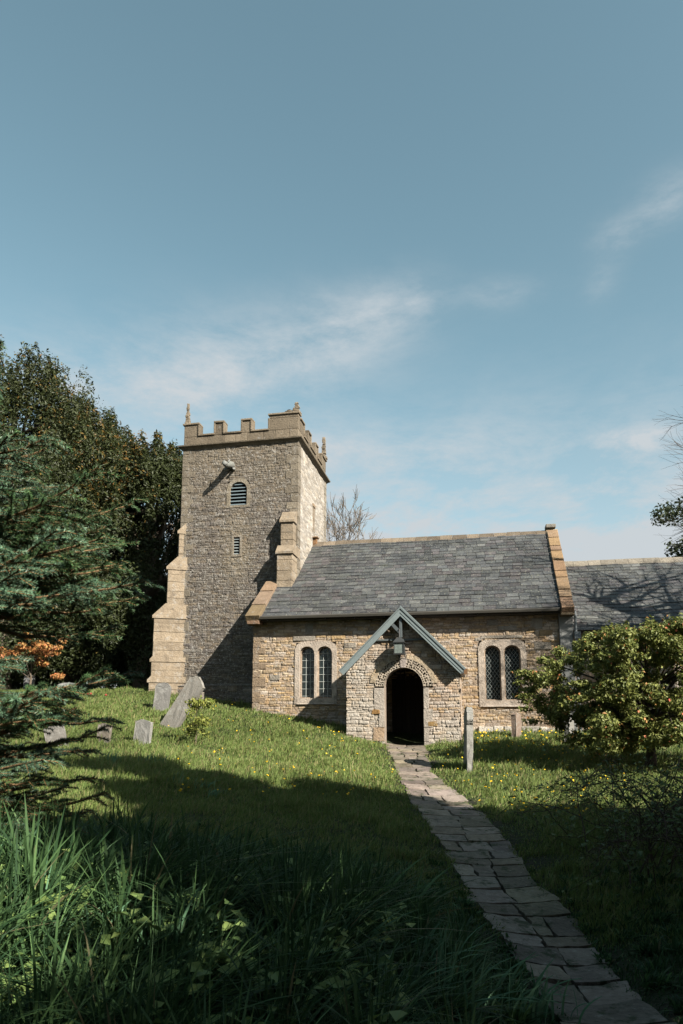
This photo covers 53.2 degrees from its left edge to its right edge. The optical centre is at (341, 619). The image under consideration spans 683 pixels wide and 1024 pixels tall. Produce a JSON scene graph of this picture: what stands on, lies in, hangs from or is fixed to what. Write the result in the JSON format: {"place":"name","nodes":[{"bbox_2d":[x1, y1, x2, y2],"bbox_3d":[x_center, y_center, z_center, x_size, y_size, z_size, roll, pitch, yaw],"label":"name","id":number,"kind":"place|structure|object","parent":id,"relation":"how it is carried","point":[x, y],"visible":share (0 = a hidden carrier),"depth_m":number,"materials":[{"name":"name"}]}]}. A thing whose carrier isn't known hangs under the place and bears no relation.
{"place":"outdoors","nodes":[
{"label":"outdoors","id":0,"kind":"place"},
{"bbox_2d":[0,684,682,1023],"bbox_3d":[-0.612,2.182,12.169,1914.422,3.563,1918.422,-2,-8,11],"label":"lawn","id":1,"kind":"structure","parent":0,"point":[401,738],"depth_m":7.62,"materials":[{"name":"plant"}]},
{"bbox_2d":[23,675,34,688],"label":"headstone","id":2,"kind":"object","parent":1,"relation":"on","point":[26,680],"visible":0.4,"depth_m":25.93,"materials":[{"name":"grey stone"}]},
{"bbox_2d":[0,632,67,684],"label":"maple shrub","id":3,"kind":"object","parent":1,"relation":"on","point":[42,648],"visible":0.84,"depth_m":24.36,"materials":[{"name":"orange plant"}]},
{"bbox_2d":[11,611,60,688],"bbox_3d":[-18.077,0.364,33.414,9.724,8.161,4.672,-2,-8,11],"label":"holly tree","id":4,"kind":"object","parent":1,"relation":"on","point":[19,686],"visible":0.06,"depth_m":32.39,"materials":[{"name":"green plant"}]},
{"bbox_2d":[43,725,66,745],"bbox_3d":[-5.686,2.405,13.621,0.391,0.600,0.153,-13,-2,-6],"label":"headstone","id":5,"kind":"object","parent":1,"relation":"on","point":[58,733],"visible":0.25,"depth_m":13.57,"materials":[{"name":"grey stone"}]},
{"bbox_2d":[0,334,129,688],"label":"yew tree","id":6,"kind":"object","parent":1,"relation":"on","point":[49,391],"visible":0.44,"depth_m":27.00,"materials":[{"name":"green plant"}]},
{"bbox_2d":[58,682,76,687],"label":"headstone","id":7,"kind":"object","parent":1,"relation":"on","point":[61,684],"visible":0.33,"depth_m":20.56,"materials":[{"name":"grey stone"}]},
{"bbox_2d":[0,339,164,843],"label":"blue spruce","id":8,"kind":"object","parent":1,"relation":"on","point":[24,571],"visible":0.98,"depth_m":4.23,"materials":[{"name":"green plant"}]},
{"bbox_2d":[0,386,171,687],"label":"yew tree","id":9,"kind":"object","parent":1,"relation":"on","point":[114,432],"visible":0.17,"depth_m":28.23,"materials":[{"name":"green plant"}]},
{"bbox_2d":[36,560,144,688],"bbox_3d":[-10.421,0.646,33.377,9.373,7.788,4.702,-2,-8,11],"label":"holly tree","id":10,"kind":"object","parent":1,"relation":"on","point":[56,680],"visible":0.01,"depth_m":32.35,"materials":[{"name":"green plant"}]},
{"bbox_2d":[97,723,111,742],"bbox_3d":[-5.018,2.488,14.421,0.286,0.576,0.130,2,-7,12],"label":"headstone","id":11,"kind":"object","parent":1,"relation":"on","point":[107,734],"visible":0.4,"depth_m":14.38,"materials":[{"name":"grey stone"}]},
{"bbox_2d":[57,429,182,688],"bbox_3d":[-7.949,-2.240,28.218,6.750,10.990,6.910,-2,-8,11],"label":"yew tree","id":12,"kind":"object","parent":1,"relation":"on","point":[158,475],"visible":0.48,"depth_m":26.68,"materials":[{"name":"green plant"}]},
{"bbox_2d":[133,719,152,744],"bbox_3d":[-4.260,2.502,14.641,0.386,0.695,0.127,1,-10,17],"label":"headstone","id":13,"kind":"object","parent":1,"relation":"on","point":[143,729],"visible":0.62,"depth_m":14.61,"materials":[{"name":"grey stone"}]},
{"bbox_2d":[153,682,170,710],"bbox_3d":[-5.051,2.260,19.202,0.432,0.964,0.137,6,-4,2],"label":"headstone","id":14,"kind":"object","parent":1,"relation":"on","point":[162,694],"visible":0.78,"depth_m":19.15,"materials":[{"name":"grey stone"}]},
{"bbox_2d":[160,676,204,727],"bbox_3d":[-4.050,2.200,17.442,0.490,1.663,0.156,31,-4,26],"label":"headstone","id":15,"kind":"object","parent":1,"relation":"on","point":[175,716],"visible":0.73,"depth_m":17.40,"materials":[{"name":"grey stone"}]},
{"bbox_2d":[183,695,216,743],"bbox_3d":[-3.107,2.204,14.943,0.898,1.092,0.816,-2,-8,11],"label":"rose sapling","id":16,"kind":"object","parent":1,"relation":"on","point":[192,727],"visible":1,"depth_m":14.99,"materials":[{"name":"green plant"}]},
{"bbox_2d":[0,837,415,1023],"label":"ground weeds","id":17,"kind":"object","parent":1,"relation":"on","point":[397,1015],"visible":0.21,"depth_m":2.78,"materials":[{"name":"green plant"}]},
{"bbox_2d":[0,749,682,1023],"bbox_3d":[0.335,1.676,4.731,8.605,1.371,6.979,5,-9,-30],"label":"long grass","id":18,"kind":"structure","parent":1,"relation":"on","point":[221,997],"depth_m":3.14,"materials":[{"name":"green plant"}]},
{"bbox_2d":[0,835,682,1023],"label":"short grass","id":19,"kind":"structure","parent":1,"relation":"on","point":[635,974],"depth_m":4.49,"materials":[{"name":"green plant"}]},
{"bbox_2d":[326,485,383,540],"bbox_3d":[-0.857,-1.155,40.093,7.375,13.201,10.300,-2,-8,11],"label":"bare tree","id":20,"kind":"object","parent":1,"relation":"on","point":[348,524],"visible":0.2,"depth_m":39.45,"materials":[{"name":"brown plant"}]},
{"bbox_2d":[168,702,640,748],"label":"dandelions","id":21,"kind":"object","parent":1,"relation":"on","point":[477,737],"visible":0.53,"depth_m":16.90,"materials":[{"name":"yellow plant"}]},
{"bbox_2d":[147,402,682,744],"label":"village church","id":22,"kind":"structure","parent":1,"relation":"on","point":[276,602],"depth_m":20.70,"materials":[{"name":"stone"}]},
{"bbox_2d":[231,535,241,556],"bbox_3d":[-3.450,-2.413,22.674,0.360,0.730,0.220,-2,-8,11],"label":"louvred window","id":23,"kind":"structure","parent":22,"relation":"in","point":[234,537],"depth_m":22.60,"materials":[{"name":"stone"}]},
{"bbox_2d":[226,478,250,507],"bbox_3d":[-3.425,-4.222,22.923,0.830,1.026,0.220,-2,-8,11],"label":"louvred window","id":24,"kind":"structure","parent":22,"relation":"in","point":[237,481],"depth_m":22.85,"materials":[{"name":"stone"}]},
{"bbox_2d":[294,641,336,703],"bbox_3d":[-0.720,1.551,19.661,1.240,1.800,0.291,-2,-8,11],"label":"window","id":25,"kind":"structure","parent":22,"relation":"in","point":[315,661],"depth_m":19.67,"materials":[{"name":"stone"}]},
{"bbox_2d":[393,628,405,658],"bbox_3d":[1.454,0.596,17.157,0.300,0.796,0.300,-2,-8,11],"label":"hanging lantern","id":26,"kind":"object","parent":22,"relation":"attached to","point":[399,642],"visible":1,"depth_m":17.03,"materials":[{"name":"paint"}]},
{"bbox_2d":[478,639,527,706],"bbox_3d":[4.400,1.475,18.648,1.280,1.830,0.291,-2,-8,11],"label":"window","id":27,"kind":"structure","parent":22,"relation":"in","point":[496,657],"depth_m":18.67,"materials":[{"name":"stone"}]},
{"bbox_2d":[463,706,472,771],"bbox_3d":[2.431,2.358,13.098,0.133,1.354,0.644,1,-11,5],"label":"headstone","id":28,"kind":"object","parent":1,"relation":"on","point":[468,734],"visible":0.86,"depth_m":12.89,"materials":[{"name":"grey stone"}]},
{"bbox_2d":[511,713,520,737],"bbox_3d":[4.441,2.771,17.321,0.128,0.795,0.446,-5,-10,33],"label":"headstone","id":29,"kind":"object","parent":1,"relation":"on","point":[516,723],"visible":0.69,"depth_m":17.20,"materials":[{"name":"beige stone"}]},
{"bbox_2d":[385,743,676,1023],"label":"flagstone path","id":30,"kind":"structure","parent":1,"relation":"on","point":[532,917],"depth_m":5.79,"materials":[{"name":"grey stone"}]},
{"bbox_2d":[564,719,573,740],"bbox_3d":[5.454,2.750,16.340,0.129,0.776,0.426,-6,-12,36],"label":"headstone","id":31,"kind":"object","parent":1,"relation":"on","point":[571,727],"visible":0.16,"depth_m":16.30,"materials":[{"name":"grey stone"}]},
{"bbox_2d":[460,733,682,852],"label":"bramble bush","id":32,"kind":"object","parent":1,"relation":"on","point":[631,787],"visible":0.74,"depth_m":7.49,"materials":[{"name":"green plant"}]},
{"bbox_2d":[510,613,682,767],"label":"crab apple tree","id":33,"kind":"object","parent":1,"relation":"on","point":[620,654],"visible":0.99,"depth_m":12.60,"materials":[{"name":"green plant"}]},
{"bbox_2d":[534,746,682,898],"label":"bramble bush","id":34,"kind":"object","parent":1,"relation":"on","point":[663,819],"visible":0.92,"depth_m":5.93,"materials":[{"name":"green plant"}]},
{"bbox_2d":[650,496,682,556],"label":"holm oak","id":35,"kind":"object","parent":1,"relation":"on","point":[662,514],"visible":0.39,"depth_m":34.28,"materials":[{"name":"green plant"}]},
{"bbox_2d":[655,385,682,572],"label":"bare tree","id":36,"kind":"object","parent":1,"relation":"on","point":[681,501],"visible":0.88,"depth_m":16.51,"materials":[{"name":"brown plant"}]},
{"bbox_2d":[0,0,682,686],"label":"sky","id":37,"kind":"structure","parent":0,"point":[447,233],"materials":[{"name":"blue"}]}
]}

